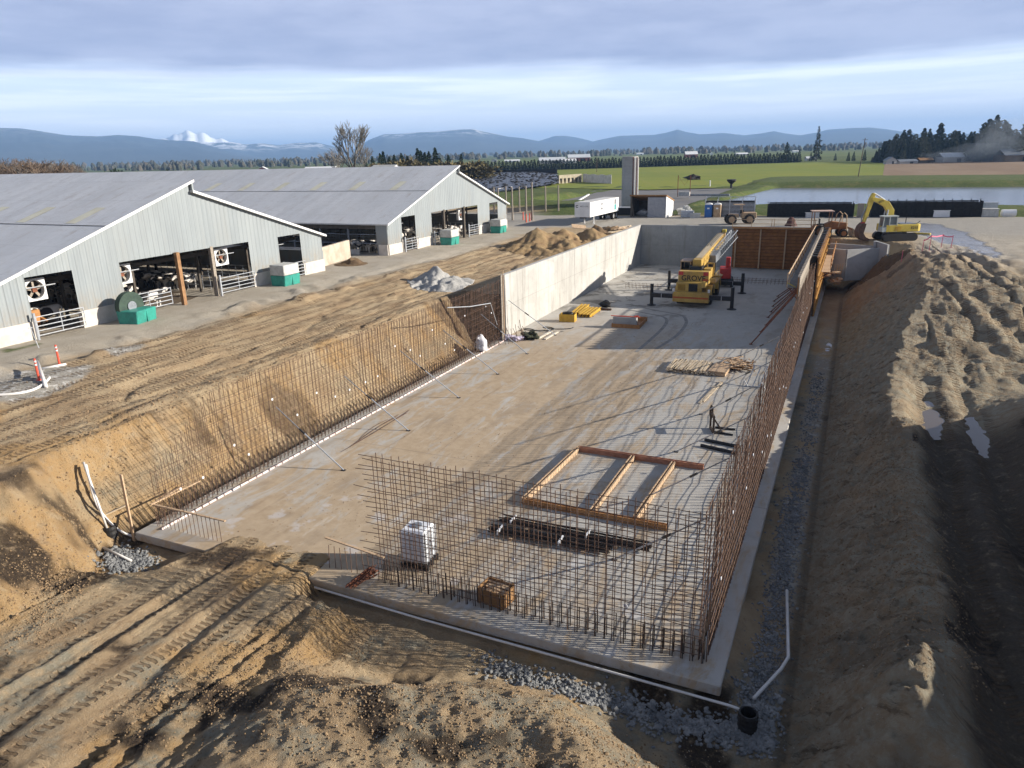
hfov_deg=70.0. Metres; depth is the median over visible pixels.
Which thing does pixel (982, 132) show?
forest conifer
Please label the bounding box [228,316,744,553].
mud crumbs
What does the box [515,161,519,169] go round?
hedge conifer
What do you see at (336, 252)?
yard wall
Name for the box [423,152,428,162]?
farm conifer
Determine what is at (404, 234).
cow
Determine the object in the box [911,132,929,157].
forest conifer
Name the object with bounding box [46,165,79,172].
woodland tree
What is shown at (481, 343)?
bulk sack
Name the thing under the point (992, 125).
forest conifer
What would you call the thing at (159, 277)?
cow
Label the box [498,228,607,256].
sand heap
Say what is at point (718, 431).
pole brace
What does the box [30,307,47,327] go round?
skid loader
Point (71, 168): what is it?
woodland tree
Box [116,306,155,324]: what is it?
water tank
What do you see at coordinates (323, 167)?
farm building
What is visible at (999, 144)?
forest conifer
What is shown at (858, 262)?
concrete wall
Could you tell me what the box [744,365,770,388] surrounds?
steel trestle
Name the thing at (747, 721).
sump riser
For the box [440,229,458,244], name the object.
water tank
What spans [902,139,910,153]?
forest conifer
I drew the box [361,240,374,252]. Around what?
cow
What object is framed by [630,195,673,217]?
storage shed
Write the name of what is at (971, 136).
forest conifer
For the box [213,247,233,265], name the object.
barn fan
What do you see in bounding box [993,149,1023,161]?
farm building
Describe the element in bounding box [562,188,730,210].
slurry lagoon
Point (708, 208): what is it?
door
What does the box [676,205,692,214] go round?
scrap heap
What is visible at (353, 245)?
cow
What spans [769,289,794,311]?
form prop
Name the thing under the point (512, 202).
timber pole
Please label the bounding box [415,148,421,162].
farm conifer
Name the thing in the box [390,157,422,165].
brown bush
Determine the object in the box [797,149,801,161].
roadside conifer
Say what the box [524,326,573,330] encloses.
black hose
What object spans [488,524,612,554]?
rebar bundle
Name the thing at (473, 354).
pole brace
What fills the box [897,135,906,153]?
forest conifer
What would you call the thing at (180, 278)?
door post
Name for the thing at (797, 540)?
ditch water
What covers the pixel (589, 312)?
beam pack
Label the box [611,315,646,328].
form tray
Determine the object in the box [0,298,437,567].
soil crumbs
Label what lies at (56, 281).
cow
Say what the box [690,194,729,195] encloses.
floating dock
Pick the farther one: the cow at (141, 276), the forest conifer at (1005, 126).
the forest conifer at (1005, 126)
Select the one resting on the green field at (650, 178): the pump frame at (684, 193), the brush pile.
the brush pile
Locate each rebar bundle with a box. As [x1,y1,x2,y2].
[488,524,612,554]
[497,514,651,550]
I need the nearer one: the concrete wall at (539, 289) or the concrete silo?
the concrete wall at (539, 289)
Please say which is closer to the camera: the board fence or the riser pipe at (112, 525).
the riser pipe at (112, 525)
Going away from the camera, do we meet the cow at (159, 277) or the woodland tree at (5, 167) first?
the cow at (159, 277)
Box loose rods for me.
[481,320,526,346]
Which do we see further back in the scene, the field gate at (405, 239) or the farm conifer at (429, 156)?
the farm conifer at (429, 156)
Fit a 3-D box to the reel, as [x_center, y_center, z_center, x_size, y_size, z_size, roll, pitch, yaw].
[-26.918,-5.507,51.525,0.520,2.000,2.000,6,19,24]
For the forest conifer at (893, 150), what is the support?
on the bare field at (987, 167)
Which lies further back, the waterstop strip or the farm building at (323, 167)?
the farm building at (323, 167)
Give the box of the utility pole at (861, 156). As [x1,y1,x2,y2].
[858,138,867,176]
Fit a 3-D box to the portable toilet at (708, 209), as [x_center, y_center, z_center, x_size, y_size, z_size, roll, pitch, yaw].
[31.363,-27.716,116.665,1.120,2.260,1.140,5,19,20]
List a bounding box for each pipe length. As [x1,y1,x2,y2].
[700,444,734,453]
[704,438,740,447]
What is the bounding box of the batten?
[105,505,125,515]
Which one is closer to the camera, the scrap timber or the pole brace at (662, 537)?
the pole brace at (662, 537)
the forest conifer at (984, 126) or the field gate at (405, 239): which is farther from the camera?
the forest conifer at (984, 126)
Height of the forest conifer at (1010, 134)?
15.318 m
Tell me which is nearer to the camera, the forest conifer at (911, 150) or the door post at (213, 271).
the door post at (213, 271)
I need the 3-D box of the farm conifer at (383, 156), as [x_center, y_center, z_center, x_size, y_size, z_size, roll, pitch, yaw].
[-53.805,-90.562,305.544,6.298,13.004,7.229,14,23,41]
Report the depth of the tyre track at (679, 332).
63.76 m
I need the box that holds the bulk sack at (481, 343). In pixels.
[474,334,487,351]
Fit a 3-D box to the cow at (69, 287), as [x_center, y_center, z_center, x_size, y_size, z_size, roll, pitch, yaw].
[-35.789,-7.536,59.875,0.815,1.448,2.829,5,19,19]
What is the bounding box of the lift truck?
[720,257,732,286]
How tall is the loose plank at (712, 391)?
0.070 m
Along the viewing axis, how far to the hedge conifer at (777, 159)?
469.61 m
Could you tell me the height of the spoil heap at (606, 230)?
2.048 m
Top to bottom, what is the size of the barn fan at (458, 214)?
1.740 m
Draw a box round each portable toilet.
[704,203,712,216]
[713,203,721,216]
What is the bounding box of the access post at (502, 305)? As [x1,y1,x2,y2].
[500,270,504,340]
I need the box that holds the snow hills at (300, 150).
[198,142,351,159]
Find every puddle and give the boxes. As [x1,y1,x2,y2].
[922,401,944,439]
[965,417,989,457]
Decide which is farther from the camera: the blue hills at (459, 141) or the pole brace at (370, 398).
the blue hills at (459, 141)
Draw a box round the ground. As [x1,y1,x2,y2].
[0,145,1023,767]
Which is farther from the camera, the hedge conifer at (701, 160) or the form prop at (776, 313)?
the hedge conifer at (701, 160)
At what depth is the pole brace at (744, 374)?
41.86 m
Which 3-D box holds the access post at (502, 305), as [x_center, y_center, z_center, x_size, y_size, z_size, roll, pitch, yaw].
[-0.789,-6.458,60.436,0.200,5.900,0.280,6,19,24]
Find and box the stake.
[119,474,135,540]
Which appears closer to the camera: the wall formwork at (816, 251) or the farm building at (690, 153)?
the wall formwork at (816, 251)
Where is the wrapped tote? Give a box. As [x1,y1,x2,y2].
[399,520,438,570]
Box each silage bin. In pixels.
[767,201,854,216]
[869,198,983,216]
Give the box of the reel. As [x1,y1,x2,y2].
[114,291,143,311]
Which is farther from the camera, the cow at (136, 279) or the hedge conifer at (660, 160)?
the hedge conifer at (660, 160)
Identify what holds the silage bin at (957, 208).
on the ground
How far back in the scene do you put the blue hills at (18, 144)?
4488.38 m
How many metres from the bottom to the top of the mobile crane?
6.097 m
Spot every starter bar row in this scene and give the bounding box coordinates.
[150,480,225,541]
[324,536,389,577]
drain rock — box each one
[87,539,162,574]
[467,649,794,759]
[735,372,828,703]
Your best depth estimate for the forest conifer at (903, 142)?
396.05 m
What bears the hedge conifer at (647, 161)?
on the ground
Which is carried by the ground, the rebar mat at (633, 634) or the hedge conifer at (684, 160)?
the hedge conifer at (684, 160)
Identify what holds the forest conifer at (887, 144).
on the green field at (650, 178)
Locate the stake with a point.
(127, 507)
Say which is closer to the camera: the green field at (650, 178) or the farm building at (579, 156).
the green field at (650, 178)
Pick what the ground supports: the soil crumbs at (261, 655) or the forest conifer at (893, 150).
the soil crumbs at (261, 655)
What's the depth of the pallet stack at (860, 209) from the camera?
110.99 m
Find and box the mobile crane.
[647,229,745,309]
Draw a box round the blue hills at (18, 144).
[0,128,309,165]
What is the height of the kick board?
0.389 m
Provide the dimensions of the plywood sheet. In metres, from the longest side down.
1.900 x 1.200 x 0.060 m
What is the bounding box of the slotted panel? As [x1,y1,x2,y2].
[709,405,722,432]
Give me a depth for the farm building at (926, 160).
378.79 m
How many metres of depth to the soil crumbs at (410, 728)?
18.08 m
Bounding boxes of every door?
[706,206,710,216]
[714,206,719,216]
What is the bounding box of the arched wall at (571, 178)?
[557,174,581,183]
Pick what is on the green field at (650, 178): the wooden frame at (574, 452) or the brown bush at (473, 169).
the brown bush at (473, 169)
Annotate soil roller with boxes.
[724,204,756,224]
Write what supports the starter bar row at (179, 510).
on the concrete slab
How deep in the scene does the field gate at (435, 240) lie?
90.60 m
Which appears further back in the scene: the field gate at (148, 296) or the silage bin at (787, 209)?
the silage bin at (787, 209)
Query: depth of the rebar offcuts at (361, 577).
26.88 m
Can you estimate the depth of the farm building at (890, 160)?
375.92 m
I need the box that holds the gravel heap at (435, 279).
[407,266,473,291]
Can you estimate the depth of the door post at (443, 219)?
92.79 m
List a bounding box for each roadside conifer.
[781,142,790,162]
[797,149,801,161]
[811,126,822,160]
[862,150,866,160]
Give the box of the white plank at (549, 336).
[544,331,559,339]
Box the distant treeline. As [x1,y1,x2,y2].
[50,140,919,170]
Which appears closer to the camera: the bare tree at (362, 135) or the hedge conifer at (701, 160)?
the bare tree at (362, 135)
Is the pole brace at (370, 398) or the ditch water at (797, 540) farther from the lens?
the pole brace at (370, 398)
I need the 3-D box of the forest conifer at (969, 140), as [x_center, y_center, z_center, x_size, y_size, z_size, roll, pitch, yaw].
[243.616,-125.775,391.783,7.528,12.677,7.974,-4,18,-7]
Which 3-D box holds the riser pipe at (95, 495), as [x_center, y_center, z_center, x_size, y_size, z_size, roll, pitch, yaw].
[-17.742,4.719,31.057,1.452,2.666,0.174,15,24,42]
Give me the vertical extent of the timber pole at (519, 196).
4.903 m
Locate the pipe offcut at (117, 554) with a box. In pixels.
[102,547,131,561]
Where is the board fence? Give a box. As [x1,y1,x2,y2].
[583,174,611,183]
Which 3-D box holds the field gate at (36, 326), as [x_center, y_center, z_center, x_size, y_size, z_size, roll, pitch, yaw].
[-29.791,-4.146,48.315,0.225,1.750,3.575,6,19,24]
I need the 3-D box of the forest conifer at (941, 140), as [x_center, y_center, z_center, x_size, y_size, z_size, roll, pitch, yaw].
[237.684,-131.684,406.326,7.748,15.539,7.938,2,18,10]
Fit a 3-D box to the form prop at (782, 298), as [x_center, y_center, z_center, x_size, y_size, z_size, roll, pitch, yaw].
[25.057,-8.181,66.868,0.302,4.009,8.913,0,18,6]
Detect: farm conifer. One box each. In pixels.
[377,153,383,164]
[381,151,386,162]
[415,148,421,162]
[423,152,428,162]
[427,151,431,164]
[431,147,439,163]
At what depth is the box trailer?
112.29 m
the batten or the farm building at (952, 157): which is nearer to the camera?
the batten
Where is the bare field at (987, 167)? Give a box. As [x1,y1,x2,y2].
[883,160,1023,174]
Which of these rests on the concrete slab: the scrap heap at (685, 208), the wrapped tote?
the wrapped tote
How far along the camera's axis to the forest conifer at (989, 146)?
375.28 m
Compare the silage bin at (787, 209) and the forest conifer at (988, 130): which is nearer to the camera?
the silage bin at (787, 209)
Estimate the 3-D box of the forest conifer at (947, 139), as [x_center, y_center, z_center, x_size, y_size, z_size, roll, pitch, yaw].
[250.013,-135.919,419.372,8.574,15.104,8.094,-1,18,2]
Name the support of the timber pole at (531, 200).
on the ground
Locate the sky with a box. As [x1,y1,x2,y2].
[0,0,1023,148]
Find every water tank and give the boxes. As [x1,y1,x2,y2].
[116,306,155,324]
[269,262,299,286]
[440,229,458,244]
[490,218,506,232]
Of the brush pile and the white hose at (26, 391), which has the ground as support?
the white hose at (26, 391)
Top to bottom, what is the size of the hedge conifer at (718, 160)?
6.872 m
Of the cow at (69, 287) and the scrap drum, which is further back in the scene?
the scrap drum
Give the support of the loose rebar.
on the concrete slab
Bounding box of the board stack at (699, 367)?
[666,358,732,376]
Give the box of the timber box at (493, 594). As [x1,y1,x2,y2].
[478,577,513,610]
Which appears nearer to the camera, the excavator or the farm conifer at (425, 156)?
the excavator
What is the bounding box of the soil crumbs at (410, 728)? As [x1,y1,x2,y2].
[165,643,730,767]
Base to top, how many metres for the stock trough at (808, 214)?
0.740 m
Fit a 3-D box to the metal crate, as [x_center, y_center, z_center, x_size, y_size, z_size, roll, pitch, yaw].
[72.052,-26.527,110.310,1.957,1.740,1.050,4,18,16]
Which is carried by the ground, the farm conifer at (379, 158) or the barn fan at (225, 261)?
the farm conifer at (379, 158)
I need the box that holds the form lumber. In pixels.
[827,264,842,284]
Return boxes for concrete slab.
[135,264,826,695]
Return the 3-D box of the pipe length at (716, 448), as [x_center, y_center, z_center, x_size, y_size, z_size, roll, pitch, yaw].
[10.701,3.375,37.898,1.938,0.162,0.170,11,22,35]
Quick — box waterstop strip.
[161,340,504,529]
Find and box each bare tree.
[317,148,343,167]
[332,121,369,166]
[349,144,372,166]
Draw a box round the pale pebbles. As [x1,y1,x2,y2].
[233,453,969,767]
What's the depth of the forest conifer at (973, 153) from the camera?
378.05 m
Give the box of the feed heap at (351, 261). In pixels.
[334,257,367,265]
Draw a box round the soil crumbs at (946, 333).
[835,261,1023,397]
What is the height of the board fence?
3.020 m
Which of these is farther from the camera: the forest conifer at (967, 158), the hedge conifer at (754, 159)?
the hedge conifer at (754, 159)
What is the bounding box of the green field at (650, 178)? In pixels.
[528,161,884,189]
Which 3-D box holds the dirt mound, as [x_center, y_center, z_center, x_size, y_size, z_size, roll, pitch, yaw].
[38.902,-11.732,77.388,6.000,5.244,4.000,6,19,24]
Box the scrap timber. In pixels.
[715,356,755,371]
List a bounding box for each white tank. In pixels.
[933,210,950,216]
[1000,209,1016,216]
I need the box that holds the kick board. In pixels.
[156,485,184,500]
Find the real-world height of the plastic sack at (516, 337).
0.393 m
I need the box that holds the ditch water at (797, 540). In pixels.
[776,532,799,619]
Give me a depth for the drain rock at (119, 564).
29.74 m
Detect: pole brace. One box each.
[276,407,345,470]
[344,376,410,430]
[400,351,460,397]
[443,330,498,374]
[481,314,528,353]
[508,300,554,334]
[611,516,708,560]
[652,457,729,494]
[674,416,748,452]
[699,386,753,414]
[720,362,769,385]
[739,336,779,355]
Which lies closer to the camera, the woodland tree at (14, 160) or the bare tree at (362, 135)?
the woodland tree at (14, 160)
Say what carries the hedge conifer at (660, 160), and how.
on the ground
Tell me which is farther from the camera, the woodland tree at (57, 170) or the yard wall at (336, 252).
the woodland tree at (57, 170)
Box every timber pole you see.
[505,186,506,213]
[511,187,513,219]
[518,186,519,211]
[525,186,526,221]
[531,182,532,219]
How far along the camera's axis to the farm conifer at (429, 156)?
292.41 m
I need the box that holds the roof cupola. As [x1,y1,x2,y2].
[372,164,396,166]
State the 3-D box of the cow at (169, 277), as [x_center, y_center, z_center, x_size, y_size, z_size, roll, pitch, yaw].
[-29.329,-9.004,63.966,0.815,1.448,2.829,6,19,23]
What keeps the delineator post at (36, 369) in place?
on the ground
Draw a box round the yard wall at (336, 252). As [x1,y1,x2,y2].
[322,240,350,265]
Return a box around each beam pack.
[572,304,589,314]
[578,307,600,316]
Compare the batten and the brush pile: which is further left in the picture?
the batten
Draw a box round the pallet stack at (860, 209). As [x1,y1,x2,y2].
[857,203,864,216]
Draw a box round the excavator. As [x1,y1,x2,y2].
[854,193,920,240]
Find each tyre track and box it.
[630,310,667,351]
[636,306,687,348]
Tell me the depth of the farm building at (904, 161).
376.27 m
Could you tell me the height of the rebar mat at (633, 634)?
5.117 m
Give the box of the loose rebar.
[341,410,408,451]
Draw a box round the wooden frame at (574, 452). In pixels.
[521,446,703,530]
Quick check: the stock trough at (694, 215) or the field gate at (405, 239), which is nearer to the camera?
the field gate at (405, 239)
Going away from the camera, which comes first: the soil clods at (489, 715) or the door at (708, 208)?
the soil clods at (489, 715)
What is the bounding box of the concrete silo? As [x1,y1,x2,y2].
[621,156,638,206]
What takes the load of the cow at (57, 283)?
on the ground
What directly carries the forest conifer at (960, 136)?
on the bare field at (987, 167)
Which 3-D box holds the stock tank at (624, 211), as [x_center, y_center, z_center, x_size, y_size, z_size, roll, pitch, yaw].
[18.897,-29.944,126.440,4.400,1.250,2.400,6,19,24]
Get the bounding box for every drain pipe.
[314,586,738,709]
[752,589,789,699]
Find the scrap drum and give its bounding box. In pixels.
[785,217,796,226]
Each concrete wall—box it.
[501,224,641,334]
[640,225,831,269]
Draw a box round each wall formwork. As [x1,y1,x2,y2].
[731,219,816,269]
[786,226,836,345]
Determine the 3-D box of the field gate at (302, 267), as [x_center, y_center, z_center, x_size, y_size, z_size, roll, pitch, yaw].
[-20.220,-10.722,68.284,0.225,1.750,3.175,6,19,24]
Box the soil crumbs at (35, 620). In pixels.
[0,324,407,669]
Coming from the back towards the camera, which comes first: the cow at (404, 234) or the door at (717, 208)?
the door at (717, 208)
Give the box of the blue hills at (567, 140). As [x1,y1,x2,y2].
[540,136,592,144]
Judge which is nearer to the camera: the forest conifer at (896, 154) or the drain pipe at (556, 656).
the drain pipe at (556, 656)
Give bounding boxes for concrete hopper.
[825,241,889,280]
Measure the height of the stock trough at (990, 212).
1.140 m
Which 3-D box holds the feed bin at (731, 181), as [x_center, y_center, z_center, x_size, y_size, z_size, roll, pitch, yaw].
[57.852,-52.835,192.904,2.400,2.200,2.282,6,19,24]
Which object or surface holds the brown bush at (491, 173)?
on the green field at (650, 178)
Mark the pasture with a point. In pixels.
(832, 154)
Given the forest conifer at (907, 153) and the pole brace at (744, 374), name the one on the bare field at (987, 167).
the forest conifer at (907, 153)
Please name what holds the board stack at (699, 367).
on the concrete slab
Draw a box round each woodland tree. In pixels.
[0,157,33,166]
[0,161,29,173]
[0,165,32,173]
[2,157,49,173]
[9,158,52,172]
[14,166,45,173]
[39,163,73,172]
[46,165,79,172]
[51,161,86,172]
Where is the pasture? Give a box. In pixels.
[463,151,867,168]
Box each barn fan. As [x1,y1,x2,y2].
[24,277,54,301]
[119,263,138,283]
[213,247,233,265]
[456,208,465,219]
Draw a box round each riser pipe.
[82,462,107,527]
[86,464,135,537]
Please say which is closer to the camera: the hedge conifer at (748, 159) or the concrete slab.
the concrete slab
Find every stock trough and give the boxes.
[681,211,693,216]
[690,213,700,217]
[805,212,819,217]
[981,208,998,216]
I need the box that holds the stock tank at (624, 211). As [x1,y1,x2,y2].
[608,207,629,214]
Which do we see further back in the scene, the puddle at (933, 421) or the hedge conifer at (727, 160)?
the hedge conifer at (727, 160)
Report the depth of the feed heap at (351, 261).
75.99 m
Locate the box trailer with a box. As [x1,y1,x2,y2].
[575,197,618,223]
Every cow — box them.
[31,304,62,322]
[35,279,64,296]
[38,280,69,301]
[49,281,73,301]
[59,284,74,302]
[121,270,147,284]
[123,285,138,291]
[135,270,160,287]
[138,287,169,306]
[143,271,169,287]
[150,271,178,286]
[162,272,189,289]
[171,272,198,289]
[344,239,356,248]
[351,239,365,251]
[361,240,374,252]
[370,241,377,252]
[402,230,408,240]
[408,231,415,241]
[433,228,441,238]
[453,225,461,235]
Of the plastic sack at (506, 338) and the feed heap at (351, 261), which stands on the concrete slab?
the plastic sack at (506, 338)
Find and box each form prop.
[749,292,796,344]
[759,291,796,331]
[766,289,796,317]
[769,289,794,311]
[771,289,793,306]
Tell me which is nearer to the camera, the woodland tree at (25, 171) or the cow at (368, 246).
the cow at (368, 246)
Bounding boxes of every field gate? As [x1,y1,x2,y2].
[32,307,86,339]
[139,287,172,306]
[218,271,256,295]
[294,260,306,274]
[404,236,418,251]
[434,231,439,244]
[468,224,479,236]
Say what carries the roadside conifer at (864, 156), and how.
on the ground
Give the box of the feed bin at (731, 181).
[727,179,735,187]
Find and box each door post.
[173,252,187,304]
[208,246,219,295]
[441,209,445,229]
[462,206,465,237]
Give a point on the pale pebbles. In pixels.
(616, 722)
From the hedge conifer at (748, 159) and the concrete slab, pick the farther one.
the hedge conifer at (748, 159)
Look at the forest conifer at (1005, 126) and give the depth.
401.59 m
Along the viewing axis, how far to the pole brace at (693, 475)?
28.73 m
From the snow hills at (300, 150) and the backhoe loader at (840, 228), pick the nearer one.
the backhoe loader at (840, 228)
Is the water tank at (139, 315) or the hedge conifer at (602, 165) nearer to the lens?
the water tank at (139, 315)
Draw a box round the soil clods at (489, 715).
[93,671,716,767]
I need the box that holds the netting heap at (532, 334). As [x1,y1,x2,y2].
[520,330,539,339]
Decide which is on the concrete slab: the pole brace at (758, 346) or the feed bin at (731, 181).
the pole brace at (758, 346)
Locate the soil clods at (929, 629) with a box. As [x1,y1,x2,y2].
[816,375,1005,722]
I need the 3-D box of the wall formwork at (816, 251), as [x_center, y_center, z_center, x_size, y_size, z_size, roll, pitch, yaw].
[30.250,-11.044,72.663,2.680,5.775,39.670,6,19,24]
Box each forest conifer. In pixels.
[878,141,888,162]
[878,144,887,162]
[883,145,892,160]
[891,143,898,156]
[893,134,898,143]
[893,142,899,158]
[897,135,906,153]
[899,139,906,158]
[900,150,906,158]
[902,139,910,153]
[905,147,909,158]
[906,129,912,141]
[907,143,913,157]
[909,140,921,158]
[910,140,916,154]
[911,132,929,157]
[920,142,927,157]
[924,144,931,157]
[928,134,940,152]
[928,138,933,155]
[932,140,939,157]
[933,125,945,148]
[933,142,941,161]
[938,132,944,152]
[944,133,952,148]
[950,133,959,152]
[950,139,956,152]
[953,131,962,149]
[960,140,970,154]
[961,137,971,149]
[962,133,974,151]
[964,145,971,161]
[970,135,979,161]
[972,134,987,161]
[974,128,986,144]
[979,122,988,139]
[980,128,991,152]
[981,129,998,159]
[982,119,992,136]
[982,135,996,160]
[989,120,995,129]
[989,133,1003,159]
[994,115,1000,122]
[994,122,1000,134]
[999,120,1010,130]
[1001,122,1012,134]
[1008,130,1013,139]
[1013,136,1023,150]
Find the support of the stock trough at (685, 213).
on the ground
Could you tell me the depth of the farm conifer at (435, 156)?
287.10 m
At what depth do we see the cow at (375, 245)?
83.68 m
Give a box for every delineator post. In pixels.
[33,358,40,380]
[54,345,60,364]
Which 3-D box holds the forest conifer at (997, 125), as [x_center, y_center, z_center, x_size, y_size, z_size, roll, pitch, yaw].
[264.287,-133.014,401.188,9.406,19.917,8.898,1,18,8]
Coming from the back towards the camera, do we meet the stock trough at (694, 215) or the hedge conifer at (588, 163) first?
the hedge conifer at (588, 163)
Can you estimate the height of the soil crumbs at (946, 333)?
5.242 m
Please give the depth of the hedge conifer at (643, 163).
456.59 m
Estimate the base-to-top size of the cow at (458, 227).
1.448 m
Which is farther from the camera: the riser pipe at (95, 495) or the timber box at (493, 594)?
the riser pipe at (95, 495)
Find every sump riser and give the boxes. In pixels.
[103,522,117,538]
[737,706,758,735]
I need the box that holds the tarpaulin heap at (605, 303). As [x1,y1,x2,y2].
[598,300,610,306]
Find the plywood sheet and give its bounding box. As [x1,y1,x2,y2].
[571,224,586,228]
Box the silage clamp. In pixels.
[471,171,558,191]
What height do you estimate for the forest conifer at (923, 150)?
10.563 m
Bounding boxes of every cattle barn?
[0,165,509,255]
[0,179,326,347]
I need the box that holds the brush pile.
[683,174,700,179]
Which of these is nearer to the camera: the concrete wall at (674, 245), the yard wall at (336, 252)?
the yard wall at (336, 252)
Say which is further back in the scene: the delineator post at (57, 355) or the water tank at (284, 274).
the water tank at (284, 274)
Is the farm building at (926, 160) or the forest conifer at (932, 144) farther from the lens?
the forest conifer at (932, 144)
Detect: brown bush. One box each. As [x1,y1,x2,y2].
[376,158,407,164]
[384,160,406,165]
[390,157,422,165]
[407,159,429,165]
[431,159,470,173]
[449,161,487,176]
[459,159,489,177]
[462,165,488,178]
[473,163,503,177]
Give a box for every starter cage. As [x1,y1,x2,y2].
[625,282,665,289]
[734,277,786,284]
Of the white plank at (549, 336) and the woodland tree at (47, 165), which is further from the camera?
the woodland tree at (47, 165)
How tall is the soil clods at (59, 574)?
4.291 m
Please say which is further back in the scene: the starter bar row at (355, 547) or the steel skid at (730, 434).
the steel skid at (730, 434)
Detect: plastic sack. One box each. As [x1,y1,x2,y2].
[500,334,513,339]
[513,336,524,340]
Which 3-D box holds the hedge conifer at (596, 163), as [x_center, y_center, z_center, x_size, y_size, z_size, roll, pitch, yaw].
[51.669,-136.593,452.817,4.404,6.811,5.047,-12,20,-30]
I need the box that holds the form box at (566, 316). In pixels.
[559,311,576,321]
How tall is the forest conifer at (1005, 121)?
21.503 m
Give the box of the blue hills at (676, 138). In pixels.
[584,128,968,149]
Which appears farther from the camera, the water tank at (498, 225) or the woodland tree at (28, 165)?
the woodland tree at (28, 165)
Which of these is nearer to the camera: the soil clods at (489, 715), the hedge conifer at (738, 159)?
the soil clods at (489, 715)
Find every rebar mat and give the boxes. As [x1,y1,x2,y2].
[150,279,505,523]
[353,452,712,663]
[697,262,815,661]
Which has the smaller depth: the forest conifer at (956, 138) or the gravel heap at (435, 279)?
the gravel heap at (435, 279)
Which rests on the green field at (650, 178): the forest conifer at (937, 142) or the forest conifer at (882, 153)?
the forest conifer at (882, 153)
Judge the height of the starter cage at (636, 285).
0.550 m
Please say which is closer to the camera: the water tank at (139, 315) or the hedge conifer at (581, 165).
the water tank at (139, 315)
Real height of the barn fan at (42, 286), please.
1.740 m
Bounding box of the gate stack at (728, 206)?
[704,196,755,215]
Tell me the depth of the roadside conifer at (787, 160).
466.65 m
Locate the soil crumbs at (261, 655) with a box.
[44,595,419,767]
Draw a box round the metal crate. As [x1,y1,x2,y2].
[983,202,998,207]
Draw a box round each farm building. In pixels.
[305,166,337,167]
[504,159,519,161]
[539,157,565,163]
[567,154,590,160]
[684,151,697,157]
[883,157,896,163]
[896,159,917,163]
[917,157,933,162]
[935,152,966,161]
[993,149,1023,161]
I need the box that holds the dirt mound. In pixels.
[846,249,913,292]
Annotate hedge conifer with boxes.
[507,160,512,169]
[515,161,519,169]
[578,159,583,168]
[586,158,590,168]
[588,158,594,168]
[593,158,598,167]
[600,158,604,167]
[609,157,614,167]
[640,157,646,166]
[645,157,650,166]
[657,156,662,166]
[682,156,687,165]
[699,155,703,164]
[712,155,717,164]
[715,154,720,164]
[726,154,730,163]
[736,154,740,163]
[746,154,750,163]
[750,153,756,163]
[775,152,780,162]
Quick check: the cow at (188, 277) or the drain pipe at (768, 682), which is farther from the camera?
the cow at (188, 277)
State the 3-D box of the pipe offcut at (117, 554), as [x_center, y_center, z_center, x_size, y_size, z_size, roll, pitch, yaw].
[-16.380,7.005,30.236,2.164,0.150,0.100,9,20,30]
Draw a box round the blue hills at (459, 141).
[339,129,639,157]
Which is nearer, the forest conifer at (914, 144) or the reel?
the reel
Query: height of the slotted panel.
1.405 m
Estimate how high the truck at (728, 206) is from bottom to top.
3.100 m
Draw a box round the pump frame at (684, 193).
[677,175,690,196]
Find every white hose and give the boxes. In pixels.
[0,376,50,395]
[36,360,47,387]
[42,363,65,369]
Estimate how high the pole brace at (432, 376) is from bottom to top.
2.987 m
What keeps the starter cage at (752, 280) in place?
on the concrete slab
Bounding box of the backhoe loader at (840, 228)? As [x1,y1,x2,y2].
[810,210,854,237]
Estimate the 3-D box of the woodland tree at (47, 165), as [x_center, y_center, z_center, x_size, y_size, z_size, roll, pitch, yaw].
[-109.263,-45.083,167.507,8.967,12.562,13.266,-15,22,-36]
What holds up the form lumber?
on the ground
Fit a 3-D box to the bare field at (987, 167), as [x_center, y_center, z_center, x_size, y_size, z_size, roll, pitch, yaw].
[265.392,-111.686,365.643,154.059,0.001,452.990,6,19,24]
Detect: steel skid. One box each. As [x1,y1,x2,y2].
[714,431,732,435]
[715,426,734,430]
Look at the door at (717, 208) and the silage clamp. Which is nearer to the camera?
the door at (717, 208)
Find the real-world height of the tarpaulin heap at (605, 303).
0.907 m
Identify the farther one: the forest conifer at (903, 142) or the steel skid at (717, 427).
the forest conifer at (903, 142)
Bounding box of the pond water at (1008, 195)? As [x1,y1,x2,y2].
[729,187,1023,204]
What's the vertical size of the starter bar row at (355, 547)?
1.144 m
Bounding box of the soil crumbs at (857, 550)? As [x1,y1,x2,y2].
[744,361,978,743]
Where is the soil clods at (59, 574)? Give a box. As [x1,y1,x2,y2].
[3,325,386,626]
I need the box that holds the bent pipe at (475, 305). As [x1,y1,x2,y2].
[447,303,496,323]
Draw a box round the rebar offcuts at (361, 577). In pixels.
[345,565,379,588]
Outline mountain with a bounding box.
[160,130,227,142]
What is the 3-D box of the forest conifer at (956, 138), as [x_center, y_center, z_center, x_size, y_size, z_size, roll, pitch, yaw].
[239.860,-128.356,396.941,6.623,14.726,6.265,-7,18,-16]
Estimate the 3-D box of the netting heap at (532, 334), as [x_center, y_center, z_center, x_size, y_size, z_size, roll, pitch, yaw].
[1.489,-4.013,61.515,1.539,0.957,1.419,-4,18,-8]
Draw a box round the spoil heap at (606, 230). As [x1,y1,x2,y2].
[584,225,619,234]
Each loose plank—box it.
[698,386,715,403]
[702,382,722,401]
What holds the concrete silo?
on the ground

